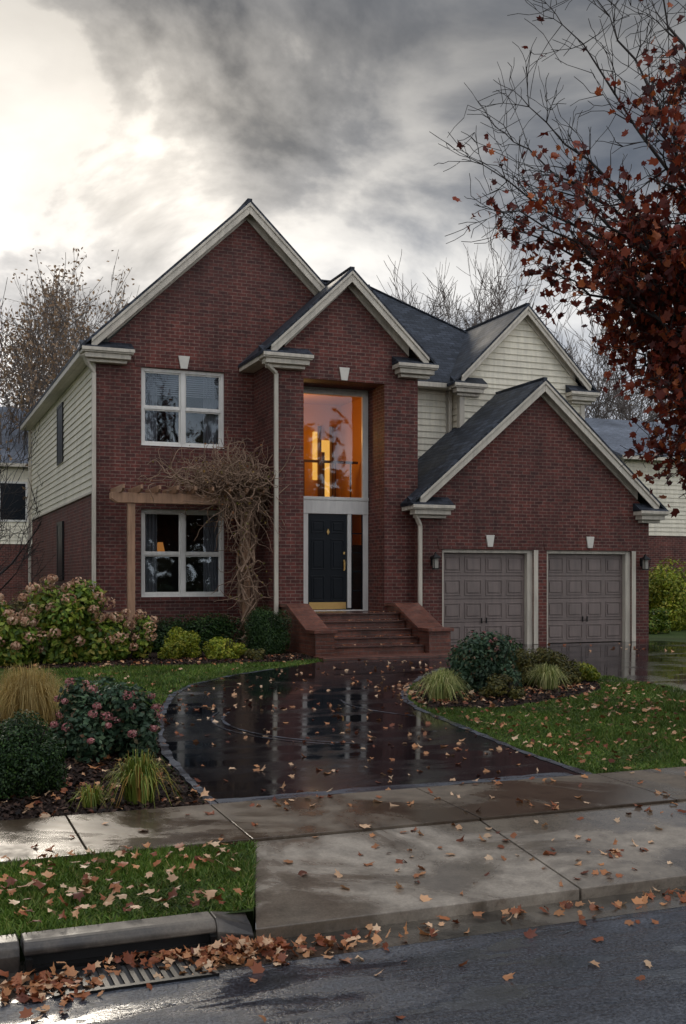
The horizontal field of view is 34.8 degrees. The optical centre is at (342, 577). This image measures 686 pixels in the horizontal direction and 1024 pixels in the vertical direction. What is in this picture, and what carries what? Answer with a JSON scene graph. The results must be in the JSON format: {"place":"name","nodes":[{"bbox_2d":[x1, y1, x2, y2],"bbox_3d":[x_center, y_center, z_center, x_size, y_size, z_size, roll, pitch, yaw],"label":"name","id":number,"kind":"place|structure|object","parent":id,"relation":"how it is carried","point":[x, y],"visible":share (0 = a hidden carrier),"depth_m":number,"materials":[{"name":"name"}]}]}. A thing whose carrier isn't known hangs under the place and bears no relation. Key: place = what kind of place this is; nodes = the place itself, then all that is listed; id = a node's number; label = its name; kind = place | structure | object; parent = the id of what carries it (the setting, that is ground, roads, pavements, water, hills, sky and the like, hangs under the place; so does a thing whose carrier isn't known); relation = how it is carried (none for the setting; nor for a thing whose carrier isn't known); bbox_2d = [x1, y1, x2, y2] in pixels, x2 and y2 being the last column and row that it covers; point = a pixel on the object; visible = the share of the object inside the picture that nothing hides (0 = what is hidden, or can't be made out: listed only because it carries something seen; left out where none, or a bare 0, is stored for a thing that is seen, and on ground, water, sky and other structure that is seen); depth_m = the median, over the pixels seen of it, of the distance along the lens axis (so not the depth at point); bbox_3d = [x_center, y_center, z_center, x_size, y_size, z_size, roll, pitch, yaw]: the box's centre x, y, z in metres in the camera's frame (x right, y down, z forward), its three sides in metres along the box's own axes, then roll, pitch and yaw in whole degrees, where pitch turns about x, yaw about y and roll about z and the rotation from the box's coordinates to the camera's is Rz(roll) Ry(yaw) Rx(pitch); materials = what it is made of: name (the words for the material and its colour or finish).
{"place":"outdoors","nodes":[
{"label":"outdoors","id":0,"kind":"place"},
{"bbox_2d":[0,906,685,1023],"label":"street","id":1,"kind":"structure","parent":0,"point":[558,977],"depth_m":5.28,"materials":[{"name":"asphalt"}]},
{"bbox_2d":[0,766,685,864],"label":"sidewalk","id":2,"kind":"structure","parent":0,"point":[273,820],"depth_m":8.24,"materials":[{"name":"concrete"}]},
{"bbox_2d":[0,886,685,999],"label":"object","id":3,"kind":"structure","parent":0,"point":[493,922],"depth_m":6.23,"materials":[{"name":"concrete"}]},
{"bbox_2d":[0,964,151,1012],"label":"leaf pile","id":4,"kind":"object","parent":3,"relation":"on","point":[42,983],"visible":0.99,"depth_m":5.24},
{"bbox_2d":[25,933,218,998],"bbox_3d":[-1.088,2.002,5.550,0.980,0.195,0.550,0,0,-22],"label":"storm drain","id":5,"kind":"object","parent":3,"relation":"on","point":[129,976],"visible":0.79,"depth_m":5.54,"materials":[{"name":"black metal"}]},
{"bbox_2d":[0,940,276,976],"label":"leaf pile","id":6,"kind":"object","parent":3,"relation":"on","point":[128,958],"visible":0.77,"depth_m":5.58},
{"bbox_2d":[131,933,360,978],"bbox_3d":[-0.467,1.953,5.704,1.257,0.150,0.459,0,0,-22],"label":"leaf pile","id":7,"kind":"object","parent":3,"relation":"on","point":[231,943],"visible":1,"depth_m":5.68,"materials":[{"name":"plant"}]},
{"bbox_2d":[216,921,468,962],"bbox_3d":[0.041,1.968,5.826,1.447,0.113,0.430,0,0,-22],"label":"leaf pile","id":8,"kind":"object","parent":3,"relation":"on","point":[321,940],"visible":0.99,"depth_m":5.89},
{"bbox_2d":[255,887,685,949],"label":"leaf pile","id":9,"kind":"object","parent":3,"relation":"on","point":[569,904],"visible":0.96,"depth_m":6.46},
{"bbox_2d":[511,887,685,908],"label":"leaf pile","id":10,"kind":"object","parent":3,"relation":"on","point":[618,902],"visible":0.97,"depth_m":6.62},
{"bbox_2d":[0,0,685,421],"label":"sky","id":11,"kind":"structure","parent":0,"point":[137,128],"materials":[{"name":"grey"}]},
{"bbox_2d":[0,623,685,970],"bbox_3d":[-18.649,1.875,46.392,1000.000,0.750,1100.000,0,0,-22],"label":"ground","id":12,"kind":"structure","parent":0,"point":[675,636],"depth_m":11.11,"materials":[{"name":"plant"}]},
{"bbox_2d":[0,544,31,611],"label":"brick base","id":13,"kind":"object","parent":12,"relation":"on","point":[8,591],"depth_m":45.19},
{"bbox_2d":[0,349,34,469],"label":"bare tree","id":14,"kind":"object","parent":12,"relation":"on","point":[8,419],"visible":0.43,"depth_m":46.12,"materials":[{"name":"brown plant"}]},
{"bbox_2d":[0,398,43,574],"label":"bare tree","id":15,"kind":"object","parent":12,"relation":"on","point":[26,515],"visible":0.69,"depth_m":31.61,"materials":[{"name":"brown plant"}]},
{"bbox_2d":[0,448,68,590],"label":"bare tree","id":16,"kind":"object","parent":12,"relation":"on","point":[27,549],"visible":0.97,"depth_m":26.07,"materials":[{"name":"brown plant"}]},
{"bbox_2d":[0,271,74,406],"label":"bare tree","id":17,"kind":"object","parent":12,"relation":"on","point":[25,326],"visible":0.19,"depth_m":54.47,"materials":[{"name":"brown plant"}]},
{"bbox_2d":[0,247,90,421],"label":"bare tree","id":18,"kind":"object","parent":12,"relation":"on","point":[54,331],"visible":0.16,"depth_m":51.63,"materials":[{"name":"grey plant"}]},
{"bbox_2d":[0,252,122,501],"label":"bare tree","id":19,"kind":"object","parent":12,"relation":"on","point":[35,388],"visible":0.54,"depth_m":45.97,"materials":[{"name":"grey plant"}]},
{"bbox_2d":[0,248,134,404],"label":"bare tree","id":20,"kind":"object","parent":12,"relation":"on","point":[77,325],"visible":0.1,"depth_m":61.05,"materials":[{"name":"brown plant"}]},
{"bbox_2d":[4,263,138,407],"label":"bare tree","id":21,"kind":"object","parent":12,"relation":"on","point":[95,328],"visible":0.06,"depth_m":66.69,"materials":[{"name":"brown plant"}]},
{"bbox_2d":[0,711,202,819],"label":"mulch bed","id":22,"kind":"object","parent":12,"relation":"on","point":[59,810],"visible":0.2,"depth_m":8.78,"materials":[{"name":"soil"}]},
{"bbox_2d":[0,709,69,799],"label":"boxwood shrub","id":23,"kind":"object","parent":22,"relation":"on","point":[32,760],"visible":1,"depth_m":8.85,"materials":[{"name":"green plant"}]},
{"bbox_2d":[0,663,69,726],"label":"golden grass","id":24,"kind":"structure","parent":22,"relation":"on","point":[27,692],"depth_m":12.23,"materials":[{"name":"plant"}]},
{"bbox_2d":[65,782,117,810],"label":"daylily clump","id":25,"kind":"object","parent":22,"relation":"on","point":[93,798],"visible":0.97,"depth_m":8.42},
{"bbox_2d":[47,675,163,762],"bbox_3d":[-2.294,1.343,10.597,1.158,0.828,1.158,0,0,-22],"label":"viburnum shrub","id":26,"kind":"object","parent":22,"relation":"on","point":[112,718],"visible":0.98,"depth_m":10.34,"materials":[{"name":"green plant"}]},
{"bbox_2d":[99,748,184,808],"bbox_3d":[-1.620,1.570,8.691,0.728,0.411,0.773,0,0,-22],"label":"daylily clump","id":27,"kind":"object","parent":22,"relation":"on","point":[139,780],"visible":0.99,"depth_m":8.59,"materials":[{"name":"plant"}]},
{"bbox_2d":[0,652,600,820],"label":"mulch chips","id":28,"kind":"object","parent":22,"relation":"on","point":[274,657],"visible":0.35,"depth_m":9.87,"materials":[{"name":"wood"}]},
{"bbox_2d":[0,911,253,973],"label":"kerb","id":29,"kind":"structure","parent":12,"relation":"on","point":[218,924],"depth_m":5.72,"materials":[{"name":"concrete"}]},
{"bbox_2d":[0,650,312,668],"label":"mulch bed","id":30,"kind":"object","parent":12,"relation":"on","point":[153,654],"visible":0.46,"depth_m":19.88,"materials":[{"name":"soil"}]},
{"bbox_2d":[2,589,33,617],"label":"evergreen shrub","id":31,"kind":"object","parent":30,"relation":"on","point":[21,606],"visible":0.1,"depth_m":22.48,"materials":[{"name":"green plant"}]},
{"bbox_2d":[0,593,50,666],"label":"hydrangea shrub","id":32,"kind":"object","parent":30,"relation":"on","point":[20,642],"visible":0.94,"depth_m":18.53,"materials":[{"name":"green plant"}]},
{"bbox_2d":[18,574,134,664],"bbox_3d":[-4.894,0.735,19.776,2.002,1.626,1.806,0,0,-41],"label":"hydrangea shrub","id":33,"kind":"object","parent":30,"relation":"on","point":[71,617],"visible":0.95,"depth_m":19.26,"materials":[{"name":"green plant"}]},
{"bbox_2d":[97,609,157,660],"bbox_3d":[-4.019,1.054,20.124,1.071,0.985,1.278,0,0,42],"label":"hydrangea shrub","id":34,"kind":"object","parent":30,"relation":"on","point":[139,645],"visible":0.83,"depth_m":19.97,"materials":[{"name":"green plant"}]},
{"bbox_2d":[157,626,201,658],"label":"spirea shrub","id":35,"kind":"object","parent":30,"relation":"on","point":[179,643],"visible":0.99,"depth_m":20.10,"materials":[{"name":"yellow plant"}]},
{"bbox_2d":[109,484,264,641],"bbox_3d":[-3.231,-0.170,22.542,3.180,3.340,1.340,0,0,-22],"label":"pergola","id":36,"kind":"object","parent":30,"relation":"on","point":[132,497],"visible":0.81,"depth_m":21.90,"materials":[{"name":"brown wood"}]},
{"bbox_2d":[151,612,247,651],"bbox_3d":[-3.309,1.108,22.497,2.813,0.844,1.326,0,0,-22],"label":"hedge","id":37,"kind":"object","parent":30,"relation":"on","point":[206,630],"visible":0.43,"depth_m":22.25,"materials":[{"name":"green plant"}]},
{"bbox_2d":[202,636,246,659],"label":"spirea shrub","id":38,"kind":"object","parent":30,"relation":"on","point":[218,648],"visible":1,"depth_m":20.18,"materials":[{"name":"yellow plant"}]},
{"bbox_2d":[244,648,265,659],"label":"spirea shrub","id":39,"kind":"object","parent":30,"relation":"on","point":[256,654],"visible":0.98,"depth_m":20.16,"materials":[{"name":"green plant"}]},
{"bbox_2d":[242,605,292,654],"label":"boxwood shrub","id":40,"kind":"object","parent":30,"relation":"on","point":[263,630],"visible":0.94,"depth_m":21.21,"materials":[{"name":"green plant"}]},
{"bbox_2d":[32,220,648,643],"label":"brick walls","id":41,"kind":"structure","parent":12,"relation":"on","point":[534,470],"depth_m":23.56,"materials":[{"name":"brick"}]},
{"bbox_2d":[57,402,63,579],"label":"side window frames","id":42,"kind":"structure","parent":41,"relation":"attached to","point":[58,463],"depth_m":26.93,"materials":[{"name":"black metal"}]},
{"bbox_2d":[57,406,61,576],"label":"side window panes","id":43,"kind":"object","parent":42,"relation":"attached to","point":[59,458],"visible":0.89,"depth_m":27.43,"materials":[{"name":"glass"}]},
{"bbox_2d":[157,514,202,591],"bbox_3d":[-3.878,-0.375,24.448,2.400,2.350,2.280,0,0,-22],"label":"room interior","id":44,"kind":"object","parent":41,"relation":"in","point":[168,537],"visible":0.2,"depth_m":25.66,"materials":[{"name":"black"}]},
{"bbox_2d":[145,514,217,591],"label":"curtains","id":45,"kind":"object","parent":44,"relation":"hanging from","point":[210,568],"visible":0.52,"depth_m":23.65,"materials":[{"name":"fabric"}]},
{"bbox_2d":[157,374,202,443],"bbox_3d":[-3.878,-3.450,24.448,2.400,2.140,2.280,0,0,-22],"label":"room interior","id":46,"kind":"object","parent":41,"relation":"in","point":[167,426],"visible":0.24,"depth_m":25.65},
{"bbox_2d":[145,373,217,443],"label":"curtains","id":47,"kind":"object","parent":46,"relation":"hanging from","point":[208,388],"visible":0.73,"depth_m":23.46,"materials":[{"name":"fabric"}]},
{"bbox_2d":[141,509,223,596],"bbox_3d":[-3.416,-0.500,23.297,1.880,1.900,0.140,0,0,-22],"label":"window","id":48,"kind":"structure","parent":41,"relation":"attached to","point":[182,554],"depth_m":23.28,"materials":[{"name":"glass"}]},
{"bbox_2d":[141,509,223,596],"bbox_3d":[-3.416,-0.500,23.297,1.880,1.900,0.140,0,0,-22],"label":"window frame","id":49,"kind":"structure","parent":48,"relation":"in","point":[182,554],"depth_m":23.28,"materials":[{"name":"paint"}]},
{"bbox_2d":[141,367,223,448],"bbox_3d":[-3.416,-3.575,23.297,1.880,1.690,0.140,0,0,-22],"label":"window","id":50,"kind":"structure","parent":41,"relation":"attached to","point":[182,410],"depth_m":23.28,"materials":[{"name":"glass"}]},
{"bbox_2d":[141,367,223,448],"bbox_3d":[-3.416,-3.575,23.297,1.880,1.690,0.140,0,0,-22],"label":"window frame","id":51,"kind":"structure","parent":50,"relation":"in","point":[182,410],"depth_m":23.28,"materials":[{"name":"paint"}]},
{"bbox_2d":[135,428,294,647],"bbox_3d":[-2.591,-0.689,22.467,3.322,4.697,2.202,0,0,-22],"label":"climbing vine","id":52,"kind":"object","parent":41,"relation":"attached to","point":[253,481],"visible":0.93,"depth_m":22.48,"materials":[{"name":"brown plant"}]},
{"bbox_2d":[28,353,451,619],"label":"downspouts","id":53,"kind":"object","parent":41,"relation":"attached to","point":[273,370],"visible":0.68,"depth_m":22.43,"materials":[{"name":"metal"}]},
{"bbox_2d":[133,356,386,601],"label":"brick lintels","id":54,"kind":"object","parent":41,"relation":"attached to","point":[334,374],"visible":0.91,"depth_m":23.12,"materials":[{"name":"brick"}]},
{"bbox_2d":[31,319,580,518],"bbox_3d":[-1.774,-3.920,30.327,12.030,4.840,12.000,0,0,-22],"label":"lap siding","id":55,"kind":"object","parent":41,"relation":"attached to","point":[521,352],"visible":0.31,"depth_m":26.32,"materials":[{"name":"wood"}]},
{"bbox_2d":[304,386,368,610],"bbox_3d":[-0.735,-1.855,25.529,2.880,5.190,3.478,0,0,-22],"label":"entrance","id":56,"kind":"object","parent":41,"relation":"attached to","point":[336,499],"visible":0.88,"depth_m":24.21,"materials":[{"name":"paint"}]},
{"bbox_2d":[312,432,329,496],"bbox_3d":[-0.549,-2.800,27.413,0.430,1.700,0.080,0,0,-22],"label":"pendant light","id":57,"kind":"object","parent":56,"relation":"in","point":[325,444],"depth_m":27.41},
{"bbox_2d":[308,514,346,609],"bbox_3d":[-0.343,-0.353,23.910,0.910,2.085,0.065,0,0,-22],"label":"front door","id":58,"kind":"structure","parent":56,"relation":"in","point":[327,580],"depth_m":23.89,"materials":[{"name":"black paint"}]},
{"bbox_2d":[304,386,368,610],"bbox_3d":[-0.293,-1.855,23.919,2.100,5.190,0.115,0,0,-22],"label":"door and window casing","id":59,"kind":"structure","parent":56,"relation":"in","point":[348,506],"depth_m":24.06,"materials":[{"name":"paint"}]},
{"bbox_2d":[19,199,665,508],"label":"shingle roof","id":60,"kind":"structure","parent":41,"relation":"attached to","point":[449,350],"depth_m":25.49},
{"bbox_2d":[237,198,546,393],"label":"ridge caps","id":61,"kind":"object","parent":60,"relation":"on","point":[466,330],"visible":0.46,"depth_m":26.90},
{"bbox_2d":[20,202,669,522],"bbox_3d":[-1.161,-4.665,29.531,13.195,6.771,14.135,0,0,-22],"label":"rake and eave trim","id":62,"kind":"object","parent":41,"relation":"attached to","point":[365,296],"visible":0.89,"depth_m":23.62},
{"bbox_2d":[80,340,668,510],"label":"eave return shingles","id":63,"kind":"object","parent":62,"relation":"on","point":[448,501],"visible":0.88,"depth_m":23.38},
{"bbox_2d":[178,356,593,547],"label":"keystones","id":64,"kind":"object","parent":41,"relation":"attached to","point":[184,363],"visible":1,"depth_m":23.18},
{"bbox_2d":[430,552,440,568],"bbox_3d":[1.971,-0.371,23.409,0.180,0.371,0.228,0,0,-22],"label":"wall lantern","id":65,"kind":"object","parent":41,"relation":"attached to","point":[434,559],"depth_m":23.34,"materials":[{"name":"black metal"}]},
{"bbox_2d":[442,549,537,645],"bbox_3d":[3.209,0.435,24.147,2.392,2.110,0.265,0,0,-22],"label":"garage door","id":66,"kind":"structure","parent":41,"relation":"attached to","point":[482,590],"depth_m":24.22,"materials":[{"name":"paint"}]},
{"bbox_2d":[444,553,523,645],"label":"door panels","id":67,"kind":"structure","parent":66,"relation":"in","point":[477,586],"depth_m":24.17,"materials":[{"name":"paint"}]},
{"bbox_2d":[437,538,635,550],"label":"garage lintels","id":68,"kind":"object","parent":41,"relation":"attached to","point":[500,544],"visible":1,"depth_m":24.42,"materials":[{"name":"brick"}]},
{"bbox_2d":[547,550,635,643],"bbox_3d":[5.654,0.435,25.130,2.402,2.110,0.265,0,0,-22],"label":"garage door","id":69,"kind":"structure","parent":41,"relation":"attached to","point":[592,588],"depth_m":25.20,"materials":[{"name":"paint"}]},
{"bbox_2d":[548,554,621,642],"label":"door panels","id":70,"kind":"structure","parent":69,"relation":"in","point":[590,584],"depth_m":25.16,"materials":[{"name":"paint"}]},
{"bbox_2d":[640,554,650,569],"bbox_3d":[7.019,-0.371,25.438,0.180,0.371,0.228,0,0,-22],"label":"wall lantern","id":71,"kind":"object","parent":41,"relation":"attached to","point":[644,559],"depth_m":25.38,"materials":[{"name":"black metal"}]},
{"bbox_2d":[279,602,453,655],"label":"front steps","id":72,"kind":"structure","parent":12,"relation":"on","point":[419,627],"depth_m":21.76,"materials":[{"name":"brick"}]},
{"bbox_2d":[384,251,498,325],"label":"bare tree","id":73,"kind":"object","parent":12,"relation":"on","point":[394,272],"depth_m":51.35,"materials":[{"name":"grey plant"}]},
{"bbox_2d":[376,258,507,326],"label":"bare tree","id":74,"kind":"object","parent":12,"relation":"on","point":[448,313],"visible":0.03,"depth_m":63.19,"materials":[{"name":"grey plant"}]},
{"bbox_2d":[396,243,579,352],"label":"bare tree","id":75,"kind":"object","parent":12,"relation":"on","point":[444,305],"visible":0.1,"depth_m":64.28,"materials":[{"name":"grey plant"}]},
{"bbox_2d":[411,669,600,709],"bbox_3d":[2.567,1.618,16.926,2.751,0.129,6.455,0,0,10],"label":"mulch bed","id":76,"kind":"object","parent":12,"relation":"on","point":[506,699],"visible":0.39,"depth_m":15.12,"materials":[{"name":"wood"}]},
{"bbox_2d":[408,670,476,701],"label":"variegated grass","id":77,"kind":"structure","parent":76,"relation":"on","point":[436,686],"depth_m":14.78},
{"bbox_2d":[445,629,522,691],"bbox_3d":[2.071,1.211,16.024,1.083,0.923,1.214,0,0,28],"label":"viburnum shrub","id":78,"kind":"object","parent":76,"relation":"on","point":[479,662],"visible":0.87,"depth_m":15.75,"materials":[{"name":"green plant"}]},
{"bbox_2d":[452,635,523,663],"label":"spreading shrub","id":79,"kind":"object","parent":76,"relation":"on","point":[515,644],"visible":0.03,"depth_m":17.34,"materials":[{"name":"green plant"}]},
{"bbox_2d":[478,673,525,698],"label":"bronze shrub","id":80,"kind":"object","parent":76,"relation":"on","point":[499,687],"visible":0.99,"depth_m":15.14,"materials":[{"name":"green plant"}]},
{"bbox_2d":[507,646,583,685],"bbox_3d":[3.104,1.363,17.094,1.295,0.596,1.443,0,0,-22],"label":"spreading shrub","id":81,"kind":"object","parent":76,"relation":"on","point":[525,663],"visible":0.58,"depth_m":16.87,"materials":[{"name":"green plant"}]},
{"bbox_2d":[522,662,573,691],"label":"variegated grass","id":82,"kind":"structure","parent":76,"relation":"on","point":[546,677],"depth_m":16.08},
{"bbox_2d":[573,661,600,680],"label":"shrub","id":83,"kind":"object","parent":76,"relation":"on","point":[589,672],"visible":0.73,"depth_m":17.16,"materials":[{"name":"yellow plant"}]},
{"bbox_2d":[405,221,655,420],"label":"bare tree","id":84,"kind":"object","parent":12,"relation":"on","point":[502,297],"visible":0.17,"depth_m":56.05,"materials":[{"name":"grey plant"}]},
{"bbox_2d":[465,257,648,417],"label":"bare tree","id":85,"kind":"object","parent":12,"relation":"on","point":[570,352],"visible":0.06,"depth_m":65.82,"materials":[{"name":"grey plant"}]},
{"bbox_2d":[429,0,685,517],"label":"red oak tree","id":86,"kind":"object","parent":12,"relation":"on","point":[656,322],"visible":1,"depth_m":11.61,"materials":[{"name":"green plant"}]},
{"bbox_2d":[570,316,673,421],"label":"bare tree","id":87,"kind":"object","parent":12,"relation":"on","point":[604,404],"visible":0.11,"depth_m":51.96,"materials":[{"name":"grey plant"}]},
{"bbox_2d":[587,365,677,420],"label":"bare tree","id":88,"kind":"object","parent":12,"relation":"on","point":[625,403],"visible":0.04,"depth_m":69.47,"materials":[{"name":"grey plant"}]},
{"bbox_2d":[608,382,671,421],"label":"bare tree","id":89,"kind":"object","parent":12,"relation":"on","point":[626,413],"visible":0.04,"depth_m":49.25,"materials":[{"name":"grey plant"}]},
{"bbox_2d":[649,607,671,633],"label":"yellow shrub","id":90,"kind":"object","parent":12,"relation":"on","point":[659,621],"visible":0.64,"depth_m":29.37,"materials":[{"name":"green plant"}]},
{"bbox_2d":[649,535,685,580],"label":"brick base","id":91,"kind":"object","parent":12,"relation":"on","point":[661,548],"visible":0.12,"depth_m":38.91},
{"bbox_2d":[649,556,685,630],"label":"yellow shrub","id":92,"kind":"object","parent":12,"relation":"on","point":[667,592],"visible":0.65,"depth_m":31.09,"materials":[{"name":"green plant"}]},
{"bbox_2d":[157,641,685,802],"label":"driveway","id":93,"kind":"structure","parent":0,"point":[656,662],"depth_m":12.26,"materials":[{"name":"asphalt"}]},
{"bbox_2d":[210,699,414,743],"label":"tyre marks","id":94,"kind":"object","parent":93,"relation":"on","point":[222,719],"visible":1,"depth_m":12.18,"materials":[{"name":"rubber"}]},
{"bbox_2d":[0,643,685,1021],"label":"fallen leaves","id":95,"kind":"object","parent":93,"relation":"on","point":[116,887],"visible":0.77,"depth_m":7.83,"materials":[{"name":"brown plant"}]},
{"bbox_2d":[157,666,592,804],"bbox_3d":[0.052,1.657,14.390,4.989,0.234,11.805,0,0,3],"label":"driveway edging","id":96,"kind":"object","parent":93,"relation":"on","point":[166,752],"visible":0.88,"depth_m":9.79,"materials":[{"name":"concrete"}]},
{"bbox_2d":[313,652,459,660],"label":"brick path","id":97,"kind":"structure","parent":93,"relation":"on","point":[383,656],"depth_m":20.70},
{"bbox_2d":[254,801,685,964],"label":"driveway apron","id":98,"kind":"object","parent":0,"point":[317,898],"visible":0.76,"depth_m":7.06,"materials":[{"name":"concrete"}]},
{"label":"upper wall","id":99,"kind":"object","parent":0,"visible":0},
{"bbox_2d":[619,457,685,535],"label":"lap siding","id":100,"kind":"object","parent":99,"relation":"attached to","point":[673,492],"visible":0.05,"depth_m":38.87,"materials":[{"name":"plastic"}]},
{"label":"upper wall","id":101,"kind":"object","parent":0,"visible":0},
{"bbox_2d":[0,466,31,543],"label":"lap siding","id":102,"kind":"object","parent":101,"relation":"attached to","point":[22,478],"depth_m":45.20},
{"bbox_2d":[1,481,27,521],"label":"window frames","id":103,"kind":"structure","parent":102,"relation":"attached to","point":[26,483],"depth_m":45.27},
{"bbox_2d":[0,483,25,519],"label":"window panes","id":104,"kind":"object","parent":103,"relation":"in","point":[16,506],"visible":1,"depth_m":45.16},
{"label":"gable wall","id":105,"kind":"object","parent":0,"visible":0},
{"bbox_2d":[585,418,685,456],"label":"roof","id":106,"kind":"structure","parent":105,"relation":"on","point":[614,434],"depth_m":41.68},
{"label":"gable wall","id":107,"kind":"object","parent":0,"visible":0},
{"bbox_2d":[0,407,31,463],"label":"roof","id":108,"kind":"structure","parent":107,"relation":"on","point":[13,452],"depth_m":46.55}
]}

